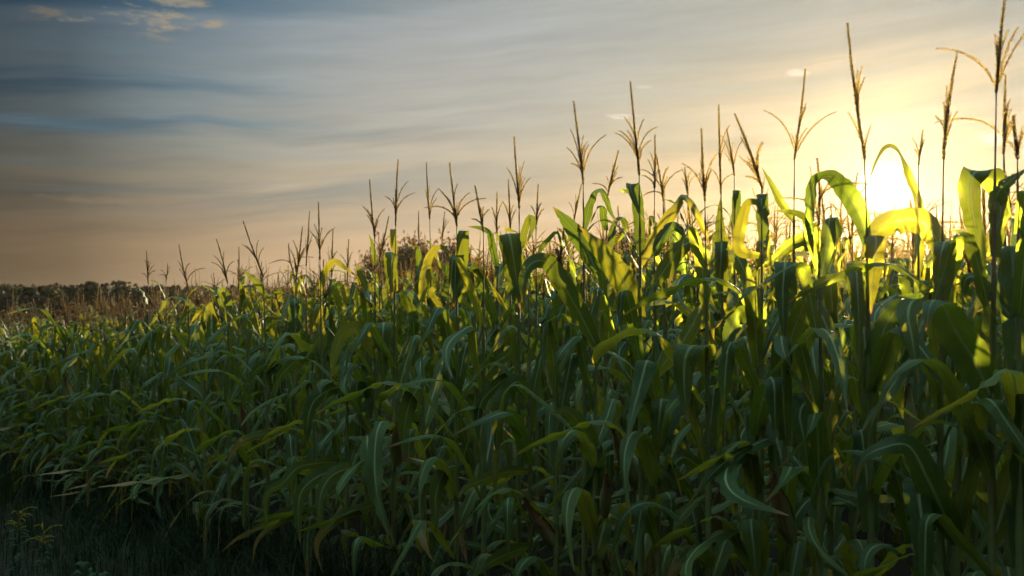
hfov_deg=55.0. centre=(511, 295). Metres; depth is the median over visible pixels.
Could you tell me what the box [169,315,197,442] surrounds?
corn plant
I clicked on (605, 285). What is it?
corn plant
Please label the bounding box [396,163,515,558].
corn plant
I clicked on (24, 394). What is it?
corn plant
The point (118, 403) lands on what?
corn plant
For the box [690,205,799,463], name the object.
corn plant
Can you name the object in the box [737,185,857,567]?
corn plant
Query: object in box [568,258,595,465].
corn plant
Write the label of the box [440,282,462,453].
corn plant
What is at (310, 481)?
corn plant
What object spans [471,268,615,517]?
corn plant
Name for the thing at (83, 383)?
corn plant
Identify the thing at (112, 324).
corn field
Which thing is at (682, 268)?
corn plant
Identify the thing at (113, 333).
corn plant
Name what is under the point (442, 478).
corn plant
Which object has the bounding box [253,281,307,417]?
corn plant
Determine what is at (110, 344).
corn plant
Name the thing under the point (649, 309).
corn plant
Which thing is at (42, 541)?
goldenrod
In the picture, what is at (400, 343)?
corn plant
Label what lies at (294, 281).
corn plant
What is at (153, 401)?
corn plant
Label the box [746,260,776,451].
corn plant
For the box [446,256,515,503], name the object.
corn plant
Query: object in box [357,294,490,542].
corn plant
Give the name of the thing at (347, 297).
corn plant
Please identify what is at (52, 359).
corn plant
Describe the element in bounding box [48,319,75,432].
corn plant
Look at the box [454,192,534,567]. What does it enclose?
corn plant
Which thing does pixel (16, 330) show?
corn plant
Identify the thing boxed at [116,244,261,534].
corn plant
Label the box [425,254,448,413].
corn plant
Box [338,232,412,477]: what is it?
corn plant
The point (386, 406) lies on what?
corn plant
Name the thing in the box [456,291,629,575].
corn plant
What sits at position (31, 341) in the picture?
corn plant
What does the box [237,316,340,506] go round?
corn plant
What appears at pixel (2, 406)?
corn plant
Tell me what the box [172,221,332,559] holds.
corn plant
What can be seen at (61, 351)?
corn plant
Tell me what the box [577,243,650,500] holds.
corn plant
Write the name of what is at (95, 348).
corn plant
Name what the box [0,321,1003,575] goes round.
ground
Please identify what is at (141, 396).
corn plant
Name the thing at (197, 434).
corn plant
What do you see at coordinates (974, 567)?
corn plant
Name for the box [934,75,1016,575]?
corn plant
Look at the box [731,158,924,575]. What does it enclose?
corn plant
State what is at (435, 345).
corn plant
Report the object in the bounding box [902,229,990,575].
corn plant
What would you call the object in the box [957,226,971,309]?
corn plant
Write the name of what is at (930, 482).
corn plant
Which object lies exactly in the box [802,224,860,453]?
corn plant
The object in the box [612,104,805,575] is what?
corn plant
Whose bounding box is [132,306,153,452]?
corn plant
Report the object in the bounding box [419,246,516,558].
corn plant
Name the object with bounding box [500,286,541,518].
corn plant
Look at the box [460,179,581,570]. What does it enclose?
corn plant
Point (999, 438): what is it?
corn plant
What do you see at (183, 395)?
corn plant
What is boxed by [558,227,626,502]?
corn plant
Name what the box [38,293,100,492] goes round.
corn plant
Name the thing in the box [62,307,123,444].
corn plant
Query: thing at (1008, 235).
corn plant
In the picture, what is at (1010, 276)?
corn plant
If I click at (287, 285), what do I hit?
corn plant
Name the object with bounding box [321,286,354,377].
corn plant
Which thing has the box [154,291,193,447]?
corn plant
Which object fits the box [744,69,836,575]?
corn plant
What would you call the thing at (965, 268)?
corn plant
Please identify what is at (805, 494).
corn plant
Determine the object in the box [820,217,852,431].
corn plant
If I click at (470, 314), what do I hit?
corn plant
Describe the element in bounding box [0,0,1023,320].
sky
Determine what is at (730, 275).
corn plant
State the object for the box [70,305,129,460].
corn plant
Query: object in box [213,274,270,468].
corn plant
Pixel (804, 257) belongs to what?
corn plant
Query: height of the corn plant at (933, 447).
2.183 m
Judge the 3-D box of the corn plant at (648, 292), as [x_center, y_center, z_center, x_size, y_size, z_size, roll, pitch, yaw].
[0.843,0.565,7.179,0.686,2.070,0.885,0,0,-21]
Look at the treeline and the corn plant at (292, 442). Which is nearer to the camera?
the corn plant at (292, 442)
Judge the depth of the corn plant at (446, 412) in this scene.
6.28 m
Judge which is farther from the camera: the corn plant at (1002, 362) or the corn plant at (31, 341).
the corn plant at (31, 341)
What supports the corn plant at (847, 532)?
on the ground at (900, 567)
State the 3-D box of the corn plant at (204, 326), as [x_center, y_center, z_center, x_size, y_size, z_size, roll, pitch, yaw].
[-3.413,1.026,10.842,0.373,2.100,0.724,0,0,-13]
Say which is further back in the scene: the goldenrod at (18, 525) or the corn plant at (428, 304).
the corn plant at (428, 304)
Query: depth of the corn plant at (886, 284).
5.70 m
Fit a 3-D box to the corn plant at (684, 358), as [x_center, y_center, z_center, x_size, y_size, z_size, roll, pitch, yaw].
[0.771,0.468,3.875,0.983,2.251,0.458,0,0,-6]
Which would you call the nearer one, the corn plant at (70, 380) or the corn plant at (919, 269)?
the corn plant at (919, 269)
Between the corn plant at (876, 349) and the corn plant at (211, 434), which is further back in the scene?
the corn plant at (211, 434)
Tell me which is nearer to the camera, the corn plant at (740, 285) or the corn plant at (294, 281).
the corn plant at (740, 285)
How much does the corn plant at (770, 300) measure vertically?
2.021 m
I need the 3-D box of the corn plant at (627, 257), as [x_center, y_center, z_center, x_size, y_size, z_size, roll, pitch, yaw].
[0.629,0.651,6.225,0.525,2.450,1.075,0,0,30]
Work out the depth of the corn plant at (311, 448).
6.05 m
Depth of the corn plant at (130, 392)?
10.42 m
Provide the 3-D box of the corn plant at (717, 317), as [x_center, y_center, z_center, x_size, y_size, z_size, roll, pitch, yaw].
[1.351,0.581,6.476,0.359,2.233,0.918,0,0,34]
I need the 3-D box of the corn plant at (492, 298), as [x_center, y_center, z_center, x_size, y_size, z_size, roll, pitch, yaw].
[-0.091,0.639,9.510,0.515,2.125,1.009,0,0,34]
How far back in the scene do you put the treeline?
102.40 m
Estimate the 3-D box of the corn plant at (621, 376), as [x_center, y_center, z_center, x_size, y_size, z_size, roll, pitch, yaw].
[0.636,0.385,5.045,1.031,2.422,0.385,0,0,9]
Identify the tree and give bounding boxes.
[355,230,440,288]
[408,228,469,268]
[431,258,489,281]
[586,224,661,278]
[645,225,692,260]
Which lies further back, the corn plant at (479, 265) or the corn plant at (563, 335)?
the corn plant at (479, 265)
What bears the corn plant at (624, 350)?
on the ground at (900, 567)
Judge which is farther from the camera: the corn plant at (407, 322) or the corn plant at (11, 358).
the corn plant at (11, 358)
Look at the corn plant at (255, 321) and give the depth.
8.20 m
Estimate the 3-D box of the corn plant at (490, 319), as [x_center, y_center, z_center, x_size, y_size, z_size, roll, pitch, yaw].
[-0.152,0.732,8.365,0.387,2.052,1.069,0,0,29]
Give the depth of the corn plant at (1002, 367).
6.03 m
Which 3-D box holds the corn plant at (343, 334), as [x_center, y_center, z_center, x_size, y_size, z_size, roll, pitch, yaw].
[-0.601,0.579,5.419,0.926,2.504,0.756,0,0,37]
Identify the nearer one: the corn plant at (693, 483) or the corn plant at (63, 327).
the corn plant at (693, 483)
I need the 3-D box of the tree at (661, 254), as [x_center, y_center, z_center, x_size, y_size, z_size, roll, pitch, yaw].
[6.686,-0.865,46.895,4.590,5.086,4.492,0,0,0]
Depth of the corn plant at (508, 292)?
9.31 m
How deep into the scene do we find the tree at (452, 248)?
46.51 m
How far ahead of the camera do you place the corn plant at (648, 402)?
4.00 m
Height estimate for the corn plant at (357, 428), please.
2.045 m
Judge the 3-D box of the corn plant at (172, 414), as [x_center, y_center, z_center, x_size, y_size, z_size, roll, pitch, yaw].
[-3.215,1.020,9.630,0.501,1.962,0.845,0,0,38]
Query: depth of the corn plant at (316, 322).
6.04 m
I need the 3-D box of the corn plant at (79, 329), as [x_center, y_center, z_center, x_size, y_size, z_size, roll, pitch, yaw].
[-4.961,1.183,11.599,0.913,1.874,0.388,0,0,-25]
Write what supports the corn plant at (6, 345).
on the ground at (900, 567)
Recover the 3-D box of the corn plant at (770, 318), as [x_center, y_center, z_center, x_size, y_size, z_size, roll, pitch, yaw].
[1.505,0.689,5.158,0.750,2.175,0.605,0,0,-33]
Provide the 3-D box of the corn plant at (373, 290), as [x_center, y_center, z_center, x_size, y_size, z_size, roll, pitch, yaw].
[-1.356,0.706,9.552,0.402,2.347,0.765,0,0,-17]
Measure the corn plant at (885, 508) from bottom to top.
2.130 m
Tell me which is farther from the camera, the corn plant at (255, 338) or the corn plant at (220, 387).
the corn plant at (255, 338)
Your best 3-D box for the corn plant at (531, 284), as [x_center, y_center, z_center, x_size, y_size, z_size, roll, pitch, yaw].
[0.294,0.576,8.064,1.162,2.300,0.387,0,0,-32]
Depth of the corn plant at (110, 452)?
10.90 m
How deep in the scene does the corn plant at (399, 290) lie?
9.31 m
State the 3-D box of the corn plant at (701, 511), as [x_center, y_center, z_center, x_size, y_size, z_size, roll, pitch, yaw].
[0.771,0.433,4.984,0.870,2.320,0.410,0,0,0]
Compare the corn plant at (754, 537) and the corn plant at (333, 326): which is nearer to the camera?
the corn plant at (754, 537)
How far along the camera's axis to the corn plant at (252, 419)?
8.29 m
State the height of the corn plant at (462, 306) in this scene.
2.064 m
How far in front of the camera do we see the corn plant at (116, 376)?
8.76 m
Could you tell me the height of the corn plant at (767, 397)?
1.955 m
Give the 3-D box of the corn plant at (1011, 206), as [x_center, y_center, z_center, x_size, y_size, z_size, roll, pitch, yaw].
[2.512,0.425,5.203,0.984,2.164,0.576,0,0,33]
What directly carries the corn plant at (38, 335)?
on the ground at (900, 567)
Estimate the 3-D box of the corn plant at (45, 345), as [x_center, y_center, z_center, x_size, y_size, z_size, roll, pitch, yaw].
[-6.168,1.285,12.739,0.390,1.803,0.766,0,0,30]
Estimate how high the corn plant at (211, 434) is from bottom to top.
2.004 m
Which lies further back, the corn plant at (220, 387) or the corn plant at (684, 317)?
the corn plant at (220, 387)
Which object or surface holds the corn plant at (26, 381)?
on the ground at (900, 567)
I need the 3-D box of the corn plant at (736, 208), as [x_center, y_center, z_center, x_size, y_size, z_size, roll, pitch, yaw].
[1.284,0.303,5.549,1.029,2.520,0.514,0,0,-35]
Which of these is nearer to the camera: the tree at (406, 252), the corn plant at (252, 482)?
the corn plant at (252, 482)
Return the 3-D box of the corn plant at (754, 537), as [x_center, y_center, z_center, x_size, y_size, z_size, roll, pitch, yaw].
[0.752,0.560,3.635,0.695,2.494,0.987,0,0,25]
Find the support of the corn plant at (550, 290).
on the ground at (900, 567)
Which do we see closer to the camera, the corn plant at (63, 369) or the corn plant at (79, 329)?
the corn plant at (63, 369)
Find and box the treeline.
[0,280,341,333]
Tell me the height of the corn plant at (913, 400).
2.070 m
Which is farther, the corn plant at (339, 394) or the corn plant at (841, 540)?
the corn plant at (339, 394)
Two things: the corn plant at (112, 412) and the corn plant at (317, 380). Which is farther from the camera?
the corn plant at (112, 412)
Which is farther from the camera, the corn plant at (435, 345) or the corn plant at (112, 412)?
the corn plant at (112, 412)
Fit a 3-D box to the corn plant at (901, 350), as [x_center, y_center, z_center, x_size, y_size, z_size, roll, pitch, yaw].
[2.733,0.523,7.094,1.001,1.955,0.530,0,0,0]
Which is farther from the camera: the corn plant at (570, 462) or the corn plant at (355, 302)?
the corn plant at (355, 302)
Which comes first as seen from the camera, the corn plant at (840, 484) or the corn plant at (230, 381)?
the corn plant at (840, 484)
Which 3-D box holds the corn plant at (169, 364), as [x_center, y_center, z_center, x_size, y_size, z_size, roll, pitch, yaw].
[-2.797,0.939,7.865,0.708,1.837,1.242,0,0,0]
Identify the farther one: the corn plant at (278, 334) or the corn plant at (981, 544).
the corn plant at (278, 334)
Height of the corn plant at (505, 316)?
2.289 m
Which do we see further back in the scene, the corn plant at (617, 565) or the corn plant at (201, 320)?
the corn plant at (201, 320)
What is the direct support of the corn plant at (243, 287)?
on the ground at (900, 567)
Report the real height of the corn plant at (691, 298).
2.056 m
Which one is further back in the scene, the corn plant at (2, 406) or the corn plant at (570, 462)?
the corn plant at (2, 406)
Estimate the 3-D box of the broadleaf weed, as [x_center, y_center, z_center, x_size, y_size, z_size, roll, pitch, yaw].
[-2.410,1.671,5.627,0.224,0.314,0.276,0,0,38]
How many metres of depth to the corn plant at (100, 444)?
8.40 m
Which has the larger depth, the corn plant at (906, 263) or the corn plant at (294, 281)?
the corn plant at (294, 281)
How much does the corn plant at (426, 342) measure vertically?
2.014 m
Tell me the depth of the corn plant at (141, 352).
7.96 m
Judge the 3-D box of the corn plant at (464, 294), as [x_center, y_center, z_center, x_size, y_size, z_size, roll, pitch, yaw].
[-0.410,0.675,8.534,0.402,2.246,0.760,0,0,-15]
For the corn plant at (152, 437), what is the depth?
9.94 m
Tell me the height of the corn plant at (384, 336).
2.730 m
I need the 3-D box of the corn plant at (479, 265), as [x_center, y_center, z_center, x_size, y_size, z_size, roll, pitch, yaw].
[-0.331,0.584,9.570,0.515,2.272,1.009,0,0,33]
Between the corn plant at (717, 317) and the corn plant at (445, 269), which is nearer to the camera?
the corn plant at (717, 317)
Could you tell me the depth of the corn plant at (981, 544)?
3.44 m
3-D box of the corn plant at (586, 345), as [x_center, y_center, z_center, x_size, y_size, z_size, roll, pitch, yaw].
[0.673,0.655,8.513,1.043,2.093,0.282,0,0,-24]
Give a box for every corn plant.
[0,289,47,464]
[0,299,44,467]
[0,302,75,482]
[0,303,61,475]
[0,313,48,473]
[0,325,22,465]
[0,331,35,444]
[0,332,70,468]
[0,332,74,474]
[0,340,62,465]
[3,316,69,489]
[3,320,61,460]
[3,325,54,440]
[5,293,105,503]
[7,309,35,443]
[11,299,103,483]
[15,327,52,422]
[26,335,104,479]
[32,335,152,497]
[34,295,117,484]
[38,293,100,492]
[39,292,183,498]
[42,313,131,498]
[44,306,97,427]
[48,300,97,435]
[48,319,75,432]
[49,297,77,428]
[49,311,74,441]
[49,321,82,426]
[50,318,153,510]
[51,312,173,506]
[51,332,175,492]
[53,318,118,420]
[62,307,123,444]
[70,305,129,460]
[71,311,144,469]
[72,345,184,510]
[81,294,151,464]
[81,335,154,465]
[88,350,129,462]
[98,323,197,529]
[99,293,155,470]
[100,314,175,468]
[101,251,207,520]
[101,302,250,531]
[104,312,156,472]
[110,319,190,462]
[111,326,185,464]
[113,309,176,476]
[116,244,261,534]
[117,263,217,471]
[117,316,144,445]
[124,306,226,528]
[127,291,214,477]
[129,298,151,444]
[130,299,200,522]
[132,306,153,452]
[142,304,163,429]
[143,281,240,490]
[144,291,241,474]
[150,303,210,482]
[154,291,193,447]
[154,305,254,489]
[154,307,185,455]
[162,239,274,547]
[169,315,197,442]
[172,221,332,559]
[180,298,265,503]
[181,315,237,460]
[182,296,270,505]
[183,291,212,464]
[184,286,316,556]
[185,294,217,464]
[194,261,311,508]
[196,247,277,504]
[206,273,234,472]
[208,327,233,464]
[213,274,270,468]
[220,303,292,507]
[223,227,361,562]
[226,259,270,476]
[229,285,280,442]
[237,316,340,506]
[238,280,354,509]
[242,202,388,575]
[242,297,286,485]
[244,297,364,573]
[245,244,316,506]
[252,211,360,505]
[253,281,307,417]
[254,315,417,575]
[255,265,318,472]
[261,272,291,448]
[264,254,316,484]
[265,283,284,448]
[276,270,320,472]
[277,259,357,514]
[283,275,353,448]
[293,291,400,575]
[298,277,386,493]
[300,179,468,575]
[300,303,388,493]
[302,239,366,528]
[308,262,388,463]
[314,245,497,575]
[317,230,364,528]
[317,268,404,535]
[320,276,426,542]
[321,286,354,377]
[326,217,430,534]
[326,275,359,446]
[335,159,467,575]
[336,275,435,500]
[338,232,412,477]
[340,262,372,458]
[352,251,388,477]
[352,262,449,506]
[352,270,444,504]
[354,261,383,434]
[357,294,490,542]
[373,277,390,476]
[375,162,539,575]
[383,273,430,477]
[384,185,561,575]
[384,211,448,500]
[389,257,470,476]
[389,264,430,434]
[390,211,490,489]
[390,290,501,569]
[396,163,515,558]
[401,272,490,501]
[418,136,580,575]
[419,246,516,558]
[421,302,437,459]
[424,261,461,447]
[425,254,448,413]
[430,252,451,426]
[440,245,488,483]
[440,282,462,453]
[444,228,615,575]
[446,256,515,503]
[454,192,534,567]
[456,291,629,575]
[458,248,489,513]
[459,249,547,522]
[459,272,488,461]
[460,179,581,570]
[461,184,617,575]
[467,261,513,459]
[468,231,526,505]
[468,240,490,384]
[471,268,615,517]
[475,231,511,341]
[486,228,599,575]
[486,253,531,337]
[487,249,577,489]
[497,101,674,575]
[499,238,609,544]
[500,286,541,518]
[505,230,578,498]
[508,244,622,479]
[514,81,709,575]
[514,224,718,575]
[519,206,637,575]
[521,269,615,541]
[523,239,548,423]
[526,184,610,541]
[532,251,575,476]
[533,241,626,481]
[540,269,591,455]
[546,135,736,575]
[549,256,720,551]
[557,268,626,475]
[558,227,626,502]
[568,206,650,551]
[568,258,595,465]
[574,150,647,575]
[577,204,805,575]
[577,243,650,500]
[581,235,632,401]
[587,154,733,569]
[592,128,805,575]
[607,190,692,519]
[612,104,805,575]
[617,231,692,482]
[619,222,749,575]
[620,166,731,531]
[620,213,732,492]
[620,240,724,544]
[623,113,828,575]
[628,211,696,481]
[645,130,774,571]
[647,212,769,497]
[654,198,782,575]
[660,224,766,505]
[666,245,775,494]
[668,291,893,574]
[676,218,751,519]
[687,261,901,575]
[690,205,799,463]
[694,214,746,439]
[696,218,746,440]
[709,260,768,485]
[714,251,883,575]
[725,178,788,539]
[726,172,934,575]
[728,222,860,575]
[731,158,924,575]
[736,205,807,319]
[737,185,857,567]
[741,238,773,474]
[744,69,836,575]
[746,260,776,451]
[765,210,843,438]
[765,258,841,498]
[778,272,894,575]
[787,53,1009,575]
[798,251,861,531]
[799,204,891,510]
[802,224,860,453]
[805,23,967,575]
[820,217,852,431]
[822,211,936,543]
[829,201,900,518]
[834,130,1003,575]
[834,199,966,575]
[840,243,864,435]
[842,203,935,528]
[844,204,1000,530]
[851,229,908,356]
[851,236,935,524]
[852,234,929,466]
[852,272,1023,575]
[854,234,912,557]
[871,0,1023,575]
[878,234,910,475]
[882,198,963,542]
[884,229,969,502]
[890,219,995,571]
[898,171,1023,524]
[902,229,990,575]
[911,115,1023,575]
[914,253,935,451]
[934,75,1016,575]
[935,219,957,436]
[935,219,1011,411]
[936,216,1003,450]
[936,226,989,439]
[947,205,1000,442]
[951,184,1023,575]
[956,170,1013,568]
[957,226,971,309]
[995,213,1014,567]
[1006,222,1012,567]
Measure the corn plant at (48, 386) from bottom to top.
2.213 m
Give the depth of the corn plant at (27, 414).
10.35 m
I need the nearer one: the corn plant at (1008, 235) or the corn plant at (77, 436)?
the corn plant at (1008, 235)
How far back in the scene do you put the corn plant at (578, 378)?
6.40 m
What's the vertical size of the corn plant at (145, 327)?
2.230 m
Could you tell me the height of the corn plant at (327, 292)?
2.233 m
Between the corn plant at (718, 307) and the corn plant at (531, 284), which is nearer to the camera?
the corn plant at (718, 307)
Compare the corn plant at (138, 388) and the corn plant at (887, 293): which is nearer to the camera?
the corn plant at (887, 293)
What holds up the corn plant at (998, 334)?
on the ground at (900, 567)
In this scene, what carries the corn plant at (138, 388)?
on the ground at (900, 567)
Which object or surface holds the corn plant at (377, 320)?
on the ground at (900, 567)
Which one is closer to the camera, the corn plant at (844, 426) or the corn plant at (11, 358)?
the corn plant at (844, 426)
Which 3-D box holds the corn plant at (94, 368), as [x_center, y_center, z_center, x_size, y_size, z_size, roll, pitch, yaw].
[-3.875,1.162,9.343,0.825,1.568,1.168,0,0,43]
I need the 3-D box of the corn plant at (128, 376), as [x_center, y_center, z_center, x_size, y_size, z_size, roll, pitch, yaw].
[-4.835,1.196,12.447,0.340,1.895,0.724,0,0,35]
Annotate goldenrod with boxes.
[4,507,37,575]
[25,523,62,575]
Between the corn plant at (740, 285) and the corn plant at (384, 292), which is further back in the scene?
the corn plant at (384, 292)
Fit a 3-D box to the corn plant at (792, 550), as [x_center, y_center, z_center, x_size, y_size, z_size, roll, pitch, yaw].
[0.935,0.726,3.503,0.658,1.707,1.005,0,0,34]
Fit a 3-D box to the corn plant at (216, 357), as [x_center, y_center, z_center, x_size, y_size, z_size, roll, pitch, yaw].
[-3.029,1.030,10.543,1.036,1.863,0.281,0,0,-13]
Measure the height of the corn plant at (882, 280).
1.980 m
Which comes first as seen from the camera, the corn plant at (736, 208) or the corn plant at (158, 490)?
the corn plant at (736, 208)
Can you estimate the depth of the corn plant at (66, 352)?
12.05 m
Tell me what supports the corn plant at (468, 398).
on the ground at (900, 567)
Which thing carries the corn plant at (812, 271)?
on the ground at (900, 567)
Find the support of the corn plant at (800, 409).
on the ground at (900, 567)
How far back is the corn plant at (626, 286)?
4.09 m
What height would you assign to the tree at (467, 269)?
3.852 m
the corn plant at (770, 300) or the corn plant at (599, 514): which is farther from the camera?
the corn plant at (770, 300)
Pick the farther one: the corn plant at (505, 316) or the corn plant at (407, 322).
the corn plant at (407, 322)
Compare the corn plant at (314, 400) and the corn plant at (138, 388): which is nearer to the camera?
the corn plant at (314, 400)
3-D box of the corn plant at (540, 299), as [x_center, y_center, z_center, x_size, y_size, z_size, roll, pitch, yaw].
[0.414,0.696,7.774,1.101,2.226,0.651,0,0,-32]
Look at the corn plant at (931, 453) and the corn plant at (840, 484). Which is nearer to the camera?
the corn plant at (931, 453)
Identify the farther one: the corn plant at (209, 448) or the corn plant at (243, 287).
the corn plant at (243, 287)
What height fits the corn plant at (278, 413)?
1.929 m
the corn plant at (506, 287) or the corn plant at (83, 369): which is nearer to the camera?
the corn plant at (506, 287)
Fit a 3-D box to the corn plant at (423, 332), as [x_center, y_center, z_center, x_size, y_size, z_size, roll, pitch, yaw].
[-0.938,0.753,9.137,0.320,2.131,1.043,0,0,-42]
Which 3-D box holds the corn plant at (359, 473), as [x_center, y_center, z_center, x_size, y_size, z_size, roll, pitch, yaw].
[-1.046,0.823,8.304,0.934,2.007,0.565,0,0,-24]
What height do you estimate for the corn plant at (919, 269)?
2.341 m
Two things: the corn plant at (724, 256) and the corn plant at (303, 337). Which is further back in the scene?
the corn plant at (303, 337)
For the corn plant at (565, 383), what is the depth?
4.52 m
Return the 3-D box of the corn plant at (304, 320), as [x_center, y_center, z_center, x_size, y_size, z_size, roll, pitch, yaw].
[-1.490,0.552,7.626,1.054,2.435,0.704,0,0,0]
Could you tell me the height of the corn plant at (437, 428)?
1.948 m
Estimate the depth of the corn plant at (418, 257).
7.78 m
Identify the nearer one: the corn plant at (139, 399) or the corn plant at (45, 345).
the corn plant at (139, 399)
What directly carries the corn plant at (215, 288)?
on the ground at (900, 567)
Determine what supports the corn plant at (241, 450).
on the ground at (900, 567)
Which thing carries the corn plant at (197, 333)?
on the ground at (900, 567)
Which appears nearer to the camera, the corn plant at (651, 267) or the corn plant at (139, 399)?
the corn plant at (651, 267)
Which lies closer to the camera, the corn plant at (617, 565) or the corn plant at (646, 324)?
the corn plant at (617, 565)
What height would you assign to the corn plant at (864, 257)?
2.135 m
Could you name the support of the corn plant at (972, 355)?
on the ground at (900, 567)
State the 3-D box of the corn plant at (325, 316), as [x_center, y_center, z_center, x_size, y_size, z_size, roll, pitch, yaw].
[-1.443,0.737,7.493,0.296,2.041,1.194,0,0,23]
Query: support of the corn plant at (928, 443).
on the ground at (900, 567)
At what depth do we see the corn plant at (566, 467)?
7.70 m
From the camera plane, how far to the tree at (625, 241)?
45.26 m
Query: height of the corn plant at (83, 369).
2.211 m
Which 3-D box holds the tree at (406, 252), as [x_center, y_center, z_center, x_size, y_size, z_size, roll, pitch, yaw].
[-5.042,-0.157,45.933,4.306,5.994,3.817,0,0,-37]
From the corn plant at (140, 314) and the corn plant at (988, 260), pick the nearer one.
the corn plant at (988, 260)
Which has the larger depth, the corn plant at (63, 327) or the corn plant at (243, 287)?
the corn plant at (63, 327)
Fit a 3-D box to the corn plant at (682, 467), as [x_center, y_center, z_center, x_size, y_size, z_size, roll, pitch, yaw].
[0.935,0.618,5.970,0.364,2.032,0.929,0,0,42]
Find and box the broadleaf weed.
[69,561,110,575]
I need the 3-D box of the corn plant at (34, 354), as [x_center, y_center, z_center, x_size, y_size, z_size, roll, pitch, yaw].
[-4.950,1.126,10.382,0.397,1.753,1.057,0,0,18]
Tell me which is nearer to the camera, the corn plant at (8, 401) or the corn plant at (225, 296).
the corn plant at (225, 296)
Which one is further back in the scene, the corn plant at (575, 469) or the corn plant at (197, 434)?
the corn plant at (197, 434)
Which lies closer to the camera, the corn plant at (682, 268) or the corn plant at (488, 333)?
the corn plant at (682, 268)
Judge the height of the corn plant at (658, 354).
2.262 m
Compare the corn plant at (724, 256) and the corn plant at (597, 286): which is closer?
the corn plant at (724, 256)
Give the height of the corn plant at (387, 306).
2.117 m
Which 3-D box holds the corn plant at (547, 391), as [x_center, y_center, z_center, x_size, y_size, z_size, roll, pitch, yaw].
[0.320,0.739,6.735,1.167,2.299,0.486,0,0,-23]
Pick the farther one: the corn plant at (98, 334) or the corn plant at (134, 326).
the corn plant at (98, 334)
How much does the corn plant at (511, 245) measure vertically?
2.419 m
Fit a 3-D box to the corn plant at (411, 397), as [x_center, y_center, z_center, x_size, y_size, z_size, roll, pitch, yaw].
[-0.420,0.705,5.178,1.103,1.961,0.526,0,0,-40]
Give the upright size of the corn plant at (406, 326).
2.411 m
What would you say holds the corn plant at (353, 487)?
on the ground at (900, 567)
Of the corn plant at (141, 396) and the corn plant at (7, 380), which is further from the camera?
the corn plant at (7, 380)
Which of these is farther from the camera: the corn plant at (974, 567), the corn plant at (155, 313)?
the corn plant at (155, 313)
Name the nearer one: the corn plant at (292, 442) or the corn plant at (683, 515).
the corn plant at (683, 515)
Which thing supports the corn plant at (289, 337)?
on the ground at (900, 567)
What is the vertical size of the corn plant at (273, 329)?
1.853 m
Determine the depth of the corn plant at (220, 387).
8.71 m
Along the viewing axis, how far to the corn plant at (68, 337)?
11.63 m
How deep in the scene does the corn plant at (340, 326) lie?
8.64 m
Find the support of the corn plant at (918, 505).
on the ground at (900, 567)
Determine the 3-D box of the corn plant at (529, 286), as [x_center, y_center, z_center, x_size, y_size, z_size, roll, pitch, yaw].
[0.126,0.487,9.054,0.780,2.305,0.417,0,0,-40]
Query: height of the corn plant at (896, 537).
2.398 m
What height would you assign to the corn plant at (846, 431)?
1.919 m
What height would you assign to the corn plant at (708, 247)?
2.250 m
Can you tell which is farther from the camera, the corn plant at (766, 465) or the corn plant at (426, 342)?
the corn plant at (426, 342)
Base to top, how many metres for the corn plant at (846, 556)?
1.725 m
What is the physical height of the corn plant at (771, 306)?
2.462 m
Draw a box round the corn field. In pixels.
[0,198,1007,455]
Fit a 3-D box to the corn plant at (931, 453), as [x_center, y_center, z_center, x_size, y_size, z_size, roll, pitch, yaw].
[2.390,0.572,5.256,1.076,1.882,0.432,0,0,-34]
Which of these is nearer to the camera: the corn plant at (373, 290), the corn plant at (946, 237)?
the corn plant at (946, 237)
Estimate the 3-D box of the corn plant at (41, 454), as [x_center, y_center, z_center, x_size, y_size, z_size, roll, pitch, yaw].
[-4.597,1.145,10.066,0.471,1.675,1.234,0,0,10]
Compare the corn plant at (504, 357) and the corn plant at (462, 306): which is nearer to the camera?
the corn plant at (504, 357)
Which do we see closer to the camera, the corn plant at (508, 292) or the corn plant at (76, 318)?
the corn plant at (508, 292)
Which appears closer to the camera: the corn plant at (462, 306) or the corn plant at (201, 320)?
the corn plant at (462, 306)
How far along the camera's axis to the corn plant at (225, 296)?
7.03 m
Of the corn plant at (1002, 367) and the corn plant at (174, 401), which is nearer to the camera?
the corn plant at (1002, 367)
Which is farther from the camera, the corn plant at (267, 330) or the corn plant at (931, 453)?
the corn plant at (267, 330)
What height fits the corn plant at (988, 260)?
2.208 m
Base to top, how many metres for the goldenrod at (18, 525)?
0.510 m
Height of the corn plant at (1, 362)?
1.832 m

